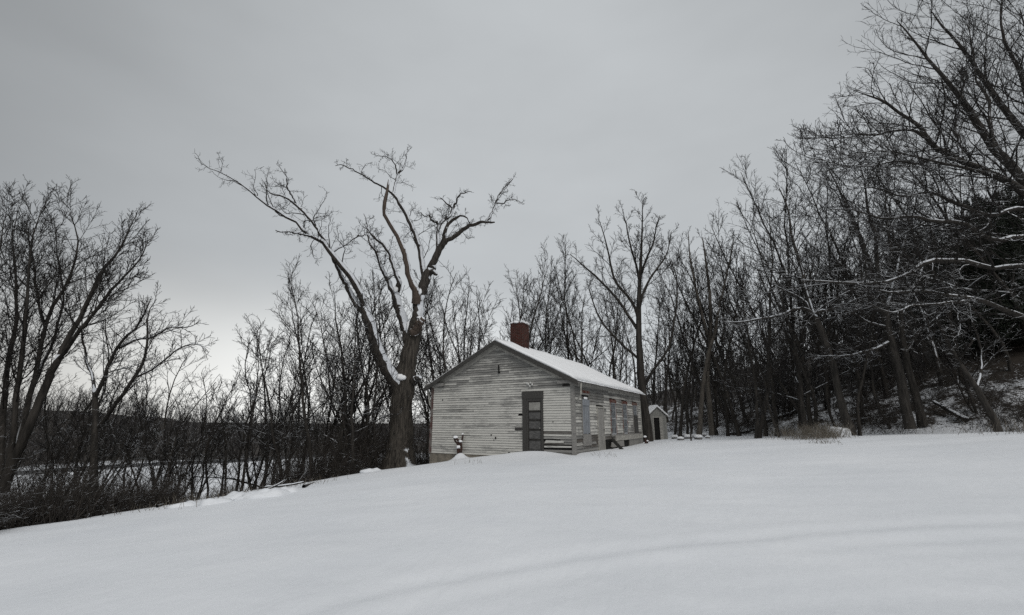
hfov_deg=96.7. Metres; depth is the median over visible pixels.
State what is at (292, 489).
snow mound
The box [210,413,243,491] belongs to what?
bare tree
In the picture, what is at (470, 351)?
bare tree
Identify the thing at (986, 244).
evergreen tree
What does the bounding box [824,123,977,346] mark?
bare tree
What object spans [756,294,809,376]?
bare tree
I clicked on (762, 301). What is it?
bare tree
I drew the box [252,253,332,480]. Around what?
bare tree
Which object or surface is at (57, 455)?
bare tree
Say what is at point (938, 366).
bare tree
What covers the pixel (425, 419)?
bare tree
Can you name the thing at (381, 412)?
bare tree
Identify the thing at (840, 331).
bare tree
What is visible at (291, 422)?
bare tree
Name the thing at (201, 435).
bare tree
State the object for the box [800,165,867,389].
bare tree
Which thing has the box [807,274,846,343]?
bare tree
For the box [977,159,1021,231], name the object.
bare tree
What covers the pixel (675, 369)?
bare tree
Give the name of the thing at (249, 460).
river
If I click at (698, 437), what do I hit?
rubble stone
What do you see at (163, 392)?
bare tree
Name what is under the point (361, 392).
bare tree
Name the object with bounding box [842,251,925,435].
bare tree
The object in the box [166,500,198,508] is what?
snow mound
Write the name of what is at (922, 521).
ground
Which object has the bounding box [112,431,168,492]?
bare tree
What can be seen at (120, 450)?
bare tree
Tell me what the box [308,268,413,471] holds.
bare tree
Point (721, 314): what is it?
bare tree
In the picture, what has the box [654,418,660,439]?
doorway
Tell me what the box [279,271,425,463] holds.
bare tree
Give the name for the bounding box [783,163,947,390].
bare tree
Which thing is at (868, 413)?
undergrowth
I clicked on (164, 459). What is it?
bare tree
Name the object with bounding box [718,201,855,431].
bare tree
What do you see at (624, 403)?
window
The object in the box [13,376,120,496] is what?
bare tree
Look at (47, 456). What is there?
bare tree
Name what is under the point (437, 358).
bare tree
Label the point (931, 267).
evergreen tree
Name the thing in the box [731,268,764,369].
bare tree
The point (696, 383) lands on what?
bare tree
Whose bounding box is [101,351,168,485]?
bare tree
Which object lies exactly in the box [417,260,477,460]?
bare tree
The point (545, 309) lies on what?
bare tree
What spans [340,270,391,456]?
bare tree
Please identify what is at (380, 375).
bare tree
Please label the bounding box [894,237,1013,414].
bare tree
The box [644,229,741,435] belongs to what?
bare tree
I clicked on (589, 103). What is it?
sky
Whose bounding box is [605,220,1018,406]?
slope woods
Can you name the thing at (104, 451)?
bare tree
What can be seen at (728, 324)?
bare tree
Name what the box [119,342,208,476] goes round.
bare tree
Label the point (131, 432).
bare tree
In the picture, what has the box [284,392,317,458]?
bare tree
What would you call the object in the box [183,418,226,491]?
bare tree
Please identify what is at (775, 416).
bare tree
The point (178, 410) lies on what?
bare tree
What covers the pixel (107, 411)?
bare tree
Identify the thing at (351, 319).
bare tree
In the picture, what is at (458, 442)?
stump
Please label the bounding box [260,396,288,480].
bare tree
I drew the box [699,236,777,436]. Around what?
bare tree
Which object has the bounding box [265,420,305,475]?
bare tree
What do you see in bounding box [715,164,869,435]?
bare tree
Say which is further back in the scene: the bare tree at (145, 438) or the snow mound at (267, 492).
the bare tree at (145, 438)
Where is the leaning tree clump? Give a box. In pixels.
[0,174,159,492]
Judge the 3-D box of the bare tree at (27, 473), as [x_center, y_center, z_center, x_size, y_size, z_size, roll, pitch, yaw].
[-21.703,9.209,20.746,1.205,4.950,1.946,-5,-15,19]
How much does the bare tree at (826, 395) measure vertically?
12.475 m
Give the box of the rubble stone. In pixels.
[693,435,702,439]
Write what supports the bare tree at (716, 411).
on the ground at (922, 521)
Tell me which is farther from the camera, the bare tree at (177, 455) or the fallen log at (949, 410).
the fallen log at (949, 410)
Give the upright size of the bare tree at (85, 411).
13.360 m
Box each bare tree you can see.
[0,330,89,491]
[3,393,50,501]
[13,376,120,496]
[15,411,75,505]
[18,457,33,497]
[23,417,78,493]
[28,311,148,495]
[33,426,76,491]
[39,399,122,487]
[40,311,142,482]
[41,428,114,496]
[44,391,107,484]
[48,364,150,470]
[62,405,108,486]
[64,360,137,494]
[75,423,112,491]
[82,423,118,493]
[85,390,154,491]
[99,442,132,490]
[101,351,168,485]
[107,388,166,481]
[108,375,222,497]
[110,386,154,485]
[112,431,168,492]
[115,450,145,489]
[118,370,191,480]
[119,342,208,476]
[121,377,171,486]
[131,390,159,492]
[132,428,181,491]
[141,395,201,491]
[145,383,200,485]
[145,408,197,489]
[152,392,226,506]
[154,446,174,492]
[157,393,205,483]
[157,446,197,487]
[158,388,242,499]
[160,427,198,486]
[161,356,249,495]
[163,413,224,498]
[174,319,325,488]
[180,365,229,498]
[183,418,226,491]
[187,388,222,485]
[191,421,228,499]
[198,379,261,495]
[203,334,281,492]
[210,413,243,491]
[213,442,253,488]
[215,314,314,476]
[224,327,284,490]
[229,441,259,490]
[232,327,271,490]
[237,422,278,488]
[247,435,273,489]
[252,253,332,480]
[252,345,317,488]
[255,319,310,480]
[257,404,313,477]
[258,355,318,487]
[260,364,314,458]
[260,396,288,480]
[261,414,298,487]
[262,302,334,471]
[265,371,312,476]
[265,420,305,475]
[268,379,311,463]
[277,278,358,470]
[277,374,337,461]
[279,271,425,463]
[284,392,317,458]
[291,365,327,457]
[294,281,357,461]
[302,413,326,465]
[303,302,352,473]
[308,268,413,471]
[309,329,357,438]
[310,260,398,457]
[311,293,391,473]
[312,368,356,461]
[325,325,382,439]
[326,359,377,442]
[328,325,382,453]
[330,333,377,467]
[331,344,384,463]
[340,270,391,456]
[341,335,370,441]
[345,285,406,425]
[346,269,400,452]
[355,322,389,421]
[356,286,438,437]
[357,376,389,441]
[359,301,425,436]
[366,290,395,401]
[370,327,435,439]
[375,380,390,446]
[380,324,450,431]
[384,295,472,421]
[385,340,437,440]
[387,276,444,421]
[412,269,454,422]
[414,319,454,441]
[415,340,441,458]
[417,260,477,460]
[418,278,461,376]
[421,296,482,371]
[425,279,541,382]
[430,269,495,372]
[447,291,506,366]
[449,237,572,368]
[456,287,502,363]
[473,266,558,351]
[474,277,537,349]
[501,256,566,354]
[516,271,562,354]
[517,269,558,349]
[522,271,588,362]
[530,266,614,374]
[533,269,628,370]
[536,270,579,354]
[539,289,625,378]
[540,234,609,368]
[551,293,635,387]
[561,289,612,371]
[588,260,635,376]
[590,278,631,378]
[595,286,643,382]
[608,283,663,385]
[624,284,685,404]
[642,278,685,434]
[642,285,701,410]
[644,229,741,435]
[644,291,690,420]
[645,333,695,423]
[649,253,718,434]
[651,341,689,405]
[657,325,713,383]
[657,348,687,406]
[661,282,704,434]
[665,233,749,426]
[670,227,737,436]
[670,284,730,433]
[671,258,733,421]
[687,350,703,409]
[690,326,708,406]
[691,247,767,435]
[692,281,744,426]
[693,271,795,401]
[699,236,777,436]
[699,331,727,399]
[701,198,824,435]
[707,261,745,386]
[709,202,816,437]
[714,245,883,436]
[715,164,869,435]
[716,280,737,372]
[717,297,789,437]
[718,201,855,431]
[718,319,741,369]
[720,153,836,408]
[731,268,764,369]
[732,292,786,372]
[745,224,862,379]
[748,264,779,354]
[753,144,852,417]
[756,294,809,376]
[768,143,889,397]
[769,192,848,427]
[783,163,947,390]
[789,250,849,425]
[793,218,838,350]
[794,250,844,368]
[794,259,852,345]
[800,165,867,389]
[801,249,850,331]
[804,147,934,428]
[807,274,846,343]
[813,204,873,396]
[815,193,907,424]
[815,272,879,397]
[817,231,882,350]
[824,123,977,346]
[829,262,890,428]
[835,228,883,341]
[838,255,868,377]
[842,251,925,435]
[850,242,887,380]
[851,218,970,385]
[852,165,951,426]
[863,113,1023,334]
[864,159,929,367]
[868,214,941,300]
[870,190,1013,371]
[888,159,1011,382]
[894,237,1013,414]
[899,155,1023,332]
[899,164,976,277]
[931,299,1023,431]
[976,167,1017,224]
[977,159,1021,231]
[993,189,1023,307]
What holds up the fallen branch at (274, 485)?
on the ground at (922, 521)
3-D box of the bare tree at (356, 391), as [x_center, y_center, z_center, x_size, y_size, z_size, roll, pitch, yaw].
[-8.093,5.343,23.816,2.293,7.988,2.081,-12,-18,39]
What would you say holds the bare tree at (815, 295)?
on the ground at (922, 521)
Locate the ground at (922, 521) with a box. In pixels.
[0,323,1023,614]
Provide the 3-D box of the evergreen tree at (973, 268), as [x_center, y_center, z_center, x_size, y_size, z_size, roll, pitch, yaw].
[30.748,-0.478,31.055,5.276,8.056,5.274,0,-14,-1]
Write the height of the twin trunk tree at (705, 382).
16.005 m
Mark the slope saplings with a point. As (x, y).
(794, 383)
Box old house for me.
[424,320,645,463]
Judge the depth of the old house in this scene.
20.12 m
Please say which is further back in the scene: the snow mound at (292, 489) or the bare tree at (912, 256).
the bare tree at (912, 256)
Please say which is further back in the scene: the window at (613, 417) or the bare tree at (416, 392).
the bare tree at (416, 392)
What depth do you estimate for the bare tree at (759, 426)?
27.88 m
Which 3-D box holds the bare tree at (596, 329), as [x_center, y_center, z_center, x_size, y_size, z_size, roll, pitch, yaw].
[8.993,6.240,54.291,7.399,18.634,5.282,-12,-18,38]
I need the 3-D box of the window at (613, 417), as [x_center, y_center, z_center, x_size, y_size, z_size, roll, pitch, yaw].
[4.995,5.415,22.351,0.081,1.750,0.990,-8,-16,29]
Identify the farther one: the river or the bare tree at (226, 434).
the river
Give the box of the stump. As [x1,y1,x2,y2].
[453,433,463,453]
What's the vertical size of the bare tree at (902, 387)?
16.618 m
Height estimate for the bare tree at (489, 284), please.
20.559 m
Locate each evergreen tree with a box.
[872,239,911,325]
[890,231,940,321]
[906,224,962,323]
[919,246,1018,357]
[933,215,1006,327]
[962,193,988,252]
[962,222,1023,354]
[963,203,1023,295]
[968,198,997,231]
[971,186,1023,330]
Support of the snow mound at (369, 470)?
on the ground at (922, 521)
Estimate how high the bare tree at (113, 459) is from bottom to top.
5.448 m
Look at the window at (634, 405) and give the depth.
25.69 m
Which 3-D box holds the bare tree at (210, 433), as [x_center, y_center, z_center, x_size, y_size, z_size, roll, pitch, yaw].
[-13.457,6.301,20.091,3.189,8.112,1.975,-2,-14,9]
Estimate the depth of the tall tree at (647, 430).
31.65 m
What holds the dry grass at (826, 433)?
on the ground at (922, 521)
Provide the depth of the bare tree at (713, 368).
49.82 m
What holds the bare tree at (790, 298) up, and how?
on the ground at (922, 521)
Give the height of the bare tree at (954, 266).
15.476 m
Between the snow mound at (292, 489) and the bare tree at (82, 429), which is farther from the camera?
the bare tree at (82, 429)
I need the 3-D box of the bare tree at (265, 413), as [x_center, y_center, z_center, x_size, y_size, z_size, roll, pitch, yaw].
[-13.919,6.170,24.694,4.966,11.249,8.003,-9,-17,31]
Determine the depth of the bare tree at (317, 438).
26.36 m
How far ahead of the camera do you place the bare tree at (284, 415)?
21.95 m
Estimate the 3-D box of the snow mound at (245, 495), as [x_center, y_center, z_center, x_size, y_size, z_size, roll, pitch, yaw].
[-7.130,5.257,12.587,1.124,0.334,0.812,0,-14,0]
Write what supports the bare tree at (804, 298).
on the ground at (922, 521)
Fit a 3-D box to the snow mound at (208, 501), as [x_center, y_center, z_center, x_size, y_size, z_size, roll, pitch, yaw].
[-8.037,5.297,12.291,0.972,0.287,0.647,-9,-17,31]
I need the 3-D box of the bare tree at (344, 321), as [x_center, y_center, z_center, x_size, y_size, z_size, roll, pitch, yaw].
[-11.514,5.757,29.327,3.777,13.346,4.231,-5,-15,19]
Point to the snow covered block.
(842, 431)
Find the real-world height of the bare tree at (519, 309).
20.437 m
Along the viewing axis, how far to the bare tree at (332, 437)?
23.98 m
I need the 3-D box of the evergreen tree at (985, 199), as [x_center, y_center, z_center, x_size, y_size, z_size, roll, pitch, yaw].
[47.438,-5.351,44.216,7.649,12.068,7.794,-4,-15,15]
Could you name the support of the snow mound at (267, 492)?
on the ground at (922, 521)
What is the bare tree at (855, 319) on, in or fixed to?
on the ground at (922, 521)
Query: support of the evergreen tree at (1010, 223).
on the ground at (922, 521)
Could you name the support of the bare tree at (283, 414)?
on the ground at (922, 521)
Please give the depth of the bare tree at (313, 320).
24.62 m
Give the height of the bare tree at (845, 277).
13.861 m
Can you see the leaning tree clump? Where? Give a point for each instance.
(24, 430)
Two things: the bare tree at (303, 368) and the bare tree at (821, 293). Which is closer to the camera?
the bare tree at (303, 368)
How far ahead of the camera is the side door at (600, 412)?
20.54 m
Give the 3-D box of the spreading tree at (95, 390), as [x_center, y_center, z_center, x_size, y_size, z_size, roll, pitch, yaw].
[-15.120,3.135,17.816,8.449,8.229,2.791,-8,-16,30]
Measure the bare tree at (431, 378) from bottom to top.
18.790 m
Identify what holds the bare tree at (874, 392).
on the ground at (922, 521)
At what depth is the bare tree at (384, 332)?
31.45 m
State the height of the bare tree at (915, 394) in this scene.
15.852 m
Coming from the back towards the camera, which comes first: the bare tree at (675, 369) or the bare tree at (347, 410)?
the bare tree at (675, 369)
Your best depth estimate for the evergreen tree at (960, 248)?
38.24 m
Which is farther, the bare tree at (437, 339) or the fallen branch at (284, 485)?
the bare tree at (437, 339)
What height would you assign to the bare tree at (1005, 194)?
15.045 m
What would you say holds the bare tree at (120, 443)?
on the ground at (922, 521)
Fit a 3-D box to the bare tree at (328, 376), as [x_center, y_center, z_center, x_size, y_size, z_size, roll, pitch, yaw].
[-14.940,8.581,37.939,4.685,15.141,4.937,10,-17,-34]
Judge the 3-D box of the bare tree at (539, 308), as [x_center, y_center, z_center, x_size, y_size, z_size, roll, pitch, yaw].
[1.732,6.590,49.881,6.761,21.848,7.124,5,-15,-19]
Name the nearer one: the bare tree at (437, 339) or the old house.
the old house
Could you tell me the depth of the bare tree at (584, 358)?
39.96 m
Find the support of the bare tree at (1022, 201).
on the ground at (922, 521)
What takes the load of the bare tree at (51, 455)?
on the ground at (922, 521)
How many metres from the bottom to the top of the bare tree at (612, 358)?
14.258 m
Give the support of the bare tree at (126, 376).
on the ground at (922, 521)
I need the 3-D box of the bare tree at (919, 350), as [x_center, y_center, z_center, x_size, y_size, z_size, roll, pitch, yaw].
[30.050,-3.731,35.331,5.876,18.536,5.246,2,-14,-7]
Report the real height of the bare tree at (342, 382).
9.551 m
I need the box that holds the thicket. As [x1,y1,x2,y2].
[0,413,429,529]
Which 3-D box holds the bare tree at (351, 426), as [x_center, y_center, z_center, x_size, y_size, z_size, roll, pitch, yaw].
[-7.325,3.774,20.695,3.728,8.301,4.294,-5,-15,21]
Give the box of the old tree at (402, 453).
[192,145,523,469]
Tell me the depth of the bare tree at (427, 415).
37.71 m
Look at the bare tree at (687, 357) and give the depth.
51.20 m
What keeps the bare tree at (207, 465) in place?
on the ground at (922, 521)
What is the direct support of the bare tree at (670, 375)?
on the ground at (922, 521)
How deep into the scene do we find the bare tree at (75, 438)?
18.70 m
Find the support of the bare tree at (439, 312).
on the ground at (922, 521)
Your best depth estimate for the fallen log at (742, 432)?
33.27 m
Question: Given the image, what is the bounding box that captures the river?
[13,453,344,479]
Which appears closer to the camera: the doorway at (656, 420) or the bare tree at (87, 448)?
the bare tree at (87, 448)
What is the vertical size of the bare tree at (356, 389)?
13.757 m
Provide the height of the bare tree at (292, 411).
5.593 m
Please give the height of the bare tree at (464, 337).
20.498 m
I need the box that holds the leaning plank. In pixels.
[611,438,622,448]
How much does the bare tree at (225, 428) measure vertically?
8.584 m
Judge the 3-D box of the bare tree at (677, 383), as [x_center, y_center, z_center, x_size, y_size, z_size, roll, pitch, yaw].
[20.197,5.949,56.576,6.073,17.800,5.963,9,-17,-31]
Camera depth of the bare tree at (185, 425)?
18.82 m
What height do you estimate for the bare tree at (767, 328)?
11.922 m
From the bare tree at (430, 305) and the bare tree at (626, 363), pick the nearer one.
the bare tree at (430, 305)
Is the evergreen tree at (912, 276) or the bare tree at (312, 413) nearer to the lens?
the bare tree at (312, 413)
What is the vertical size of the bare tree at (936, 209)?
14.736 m
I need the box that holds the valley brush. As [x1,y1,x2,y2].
[0,435,281,507]
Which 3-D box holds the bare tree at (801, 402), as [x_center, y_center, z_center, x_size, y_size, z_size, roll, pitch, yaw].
[16.984,1.767,29.281,6.039,13.682,9.734,9,-17,-31]
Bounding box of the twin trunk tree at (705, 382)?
[683,226,737,434]
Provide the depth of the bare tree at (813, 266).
48.47 m
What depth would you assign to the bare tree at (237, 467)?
20.74 m
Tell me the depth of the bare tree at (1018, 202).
25.55 m
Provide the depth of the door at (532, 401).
18.87 m
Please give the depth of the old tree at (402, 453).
24.24 m
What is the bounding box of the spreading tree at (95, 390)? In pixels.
[69,282,217,485]
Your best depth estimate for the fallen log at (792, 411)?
33.03 m
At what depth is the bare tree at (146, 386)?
24.07 m
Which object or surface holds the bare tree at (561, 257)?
on the ground at (922, 521)
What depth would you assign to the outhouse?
33.44 m
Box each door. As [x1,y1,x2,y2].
[522,391,543,450]
[596,406,605,450]
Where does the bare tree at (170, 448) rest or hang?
on the ground at (922, 521)
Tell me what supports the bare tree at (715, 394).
on the ground at (922, 521)
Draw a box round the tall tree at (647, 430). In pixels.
[566,189,694,441]
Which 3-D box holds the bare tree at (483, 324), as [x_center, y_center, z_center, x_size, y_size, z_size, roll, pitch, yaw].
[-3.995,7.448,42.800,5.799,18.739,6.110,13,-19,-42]
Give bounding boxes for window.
[581,390,591,445]
[609,399,618,436]
[621,401,629,434]
[632,402,638,433]
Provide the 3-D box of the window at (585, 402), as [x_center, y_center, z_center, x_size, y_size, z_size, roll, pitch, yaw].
[3.142,4.631,19.109,0.138,2.240,0.960,-8,-16,29]
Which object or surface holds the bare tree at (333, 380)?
on the ground at (922, 521)
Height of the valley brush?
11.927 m
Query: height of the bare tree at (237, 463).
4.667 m
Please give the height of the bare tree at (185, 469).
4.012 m
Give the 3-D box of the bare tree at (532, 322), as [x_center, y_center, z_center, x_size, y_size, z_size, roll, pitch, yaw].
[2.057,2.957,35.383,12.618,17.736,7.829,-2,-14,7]
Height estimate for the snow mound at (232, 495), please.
0.414 m
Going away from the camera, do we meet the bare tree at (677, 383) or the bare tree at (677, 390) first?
the bare tree at (677, 390)
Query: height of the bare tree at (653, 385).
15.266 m
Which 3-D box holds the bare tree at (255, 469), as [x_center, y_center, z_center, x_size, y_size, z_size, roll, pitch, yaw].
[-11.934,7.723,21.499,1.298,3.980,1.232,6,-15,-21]
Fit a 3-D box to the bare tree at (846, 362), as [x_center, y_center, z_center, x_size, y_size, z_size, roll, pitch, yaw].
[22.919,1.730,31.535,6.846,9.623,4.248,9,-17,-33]
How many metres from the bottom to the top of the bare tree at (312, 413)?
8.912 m
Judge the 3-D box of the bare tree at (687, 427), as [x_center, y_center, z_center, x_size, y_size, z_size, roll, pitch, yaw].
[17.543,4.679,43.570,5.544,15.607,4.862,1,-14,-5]
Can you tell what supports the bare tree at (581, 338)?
on the ground at (922, 521)
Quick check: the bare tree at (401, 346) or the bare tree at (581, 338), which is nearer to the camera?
the bare tree at (401, 346)
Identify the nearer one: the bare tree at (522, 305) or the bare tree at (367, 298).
the bare tree at (367, 298)
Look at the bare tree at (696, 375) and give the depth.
39.54 m
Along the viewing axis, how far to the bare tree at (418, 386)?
38.00 m
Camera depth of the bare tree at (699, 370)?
56.30 m
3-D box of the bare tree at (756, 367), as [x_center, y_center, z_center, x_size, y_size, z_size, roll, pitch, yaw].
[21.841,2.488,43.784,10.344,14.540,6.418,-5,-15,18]
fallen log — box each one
[730,428,754,434]
[768,406,805,422]
[932,400,969,421]
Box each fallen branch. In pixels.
[258,475,285,490]
[264,473,304,487]
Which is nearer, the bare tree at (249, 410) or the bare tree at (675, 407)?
the bare tree at (249, 410)
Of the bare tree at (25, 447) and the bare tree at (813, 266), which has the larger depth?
the bare tree at (813, 266)
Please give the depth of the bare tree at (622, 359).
50.85 m
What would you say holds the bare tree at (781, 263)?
on the ground at (922, 521)
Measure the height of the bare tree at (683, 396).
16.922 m
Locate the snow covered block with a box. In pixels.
[830,426,851,435]
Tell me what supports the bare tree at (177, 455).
on the ground at (922, 521)
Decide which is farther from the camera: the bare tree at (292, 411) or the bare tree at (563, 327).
the bare tree at (563, 327)
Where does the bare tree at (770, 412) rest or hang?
on the ground at (922, 521)
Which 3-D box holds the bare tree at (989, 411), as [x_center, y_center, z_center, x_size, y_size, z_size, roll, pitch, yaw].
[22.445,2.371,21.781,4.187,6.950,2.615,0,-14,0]
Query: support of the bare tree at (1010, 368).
on the ground at (922, 521)
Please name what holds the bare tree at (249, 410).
on the ground at (922, 521)
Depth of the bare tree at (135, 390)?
21.39 m
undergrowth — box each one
[666,340,1023,435]
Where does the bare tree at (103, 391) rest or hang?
on the ground at (922, 521)
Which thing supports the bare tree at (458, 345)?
on the ground at (922, 521)
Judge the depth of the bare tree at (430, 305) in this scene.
30.08 m
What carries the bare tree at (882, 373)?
on the ground at (922, 521)
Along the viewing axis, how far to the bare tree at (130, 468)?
18.57 m
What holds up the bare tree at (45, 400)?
on the ground at (922, 521)
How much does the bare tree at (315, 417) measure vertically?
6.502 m
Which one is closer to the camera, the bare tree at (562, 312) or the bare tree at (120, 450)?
the bare tree at (120, 450)
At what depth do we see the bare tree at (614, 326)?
42.45 m
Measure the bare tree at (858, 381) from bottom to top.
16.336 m
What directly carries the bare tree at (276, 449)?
on the ground at (922, 521)
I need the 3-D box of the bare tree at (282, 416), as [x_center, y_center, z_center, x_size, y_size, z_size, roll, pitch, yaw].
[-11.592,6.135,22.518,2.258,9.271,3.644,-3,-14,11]
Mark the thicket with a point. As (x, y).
(45, 516)
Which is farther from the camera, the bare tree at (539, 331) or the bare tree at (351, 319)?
the bare tree at (539, 331)
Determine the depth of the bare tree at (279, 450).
21.09 m
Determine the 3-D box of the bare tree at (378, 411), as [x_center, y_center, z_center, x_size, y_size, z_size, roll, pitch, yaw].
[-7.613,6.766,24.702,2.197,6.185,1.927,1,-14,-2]
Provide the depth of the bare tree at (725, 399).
33.42 m
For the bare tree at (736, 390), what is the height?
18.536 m
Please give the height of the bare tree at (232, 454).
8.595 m
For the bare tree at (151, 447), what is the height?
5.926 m
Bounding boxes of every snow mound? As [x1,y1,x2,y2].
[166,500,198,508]
[198,498,232,505]
[220,491,245,499]
[233,490,257,500]
[243,487,290,499]
[281,487,301,491]
[360,468,380,472]
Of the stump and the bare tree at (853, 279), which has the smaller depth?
the stump
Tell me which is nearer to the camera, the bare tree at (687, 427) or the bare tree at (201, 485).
the bare tree at (201, 485)
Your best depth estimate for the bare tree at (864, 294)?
35.87 m
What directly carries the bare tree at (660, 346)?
on the ground at (922, 521)
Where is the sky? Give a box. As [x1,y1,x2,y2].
[0,0,1023,423]
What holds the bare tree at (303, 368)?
on the ground at (922, 521)
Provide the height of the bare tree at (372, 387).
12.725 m
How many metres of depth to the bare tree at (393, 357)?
31.16 m
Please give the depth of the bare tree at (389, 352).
24.61 m
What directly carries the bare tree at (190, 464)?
on the ground at (922, 521)
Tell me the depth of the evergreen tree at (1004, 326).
28.69 m
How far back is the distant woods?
110.74 m
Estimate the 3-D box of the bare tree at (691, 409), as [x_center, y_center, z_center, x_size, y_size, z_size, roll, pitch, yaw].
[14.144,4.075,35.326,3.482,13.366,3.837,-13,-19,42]
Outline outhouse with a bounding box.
[649,405,667,439]
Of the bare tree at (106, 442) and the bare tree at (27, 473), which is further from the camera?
the bare tree at (27, 473)
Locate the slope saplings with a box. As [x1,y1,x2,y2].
[674,281,1016,420]
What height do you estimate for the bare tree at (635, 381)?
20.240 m
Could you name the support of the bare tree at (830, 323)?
on the ground at (922, 521)
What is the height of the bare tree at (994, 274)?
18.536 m
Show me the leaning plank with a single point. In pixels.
(615, 442)
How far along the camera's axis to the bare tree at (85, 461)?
22.66 m
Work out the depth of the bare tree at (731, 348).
60.59 m
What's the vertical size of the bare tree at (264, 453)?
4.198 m
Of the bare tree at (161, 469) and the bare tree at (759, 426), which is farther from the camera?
the bare tree at (759, 426)
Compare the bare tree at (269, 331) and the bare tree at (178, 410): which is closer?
the bare tree at (178, 410)
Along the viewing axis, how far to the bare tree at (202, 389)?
22.70 m
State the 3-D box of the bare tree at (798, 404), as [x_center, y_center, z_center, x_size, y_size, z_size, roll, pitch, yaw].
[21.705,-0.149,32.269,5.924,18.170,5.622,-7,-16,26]
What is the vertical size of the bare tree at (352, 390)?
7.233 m
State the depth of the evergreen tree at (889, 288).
53.11 m
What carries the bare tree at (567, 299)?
on the ground at (922, 521)
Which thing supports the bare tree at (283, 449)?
on the ground at (922, 521)
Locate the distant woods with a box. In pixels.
[0,377,426,469]

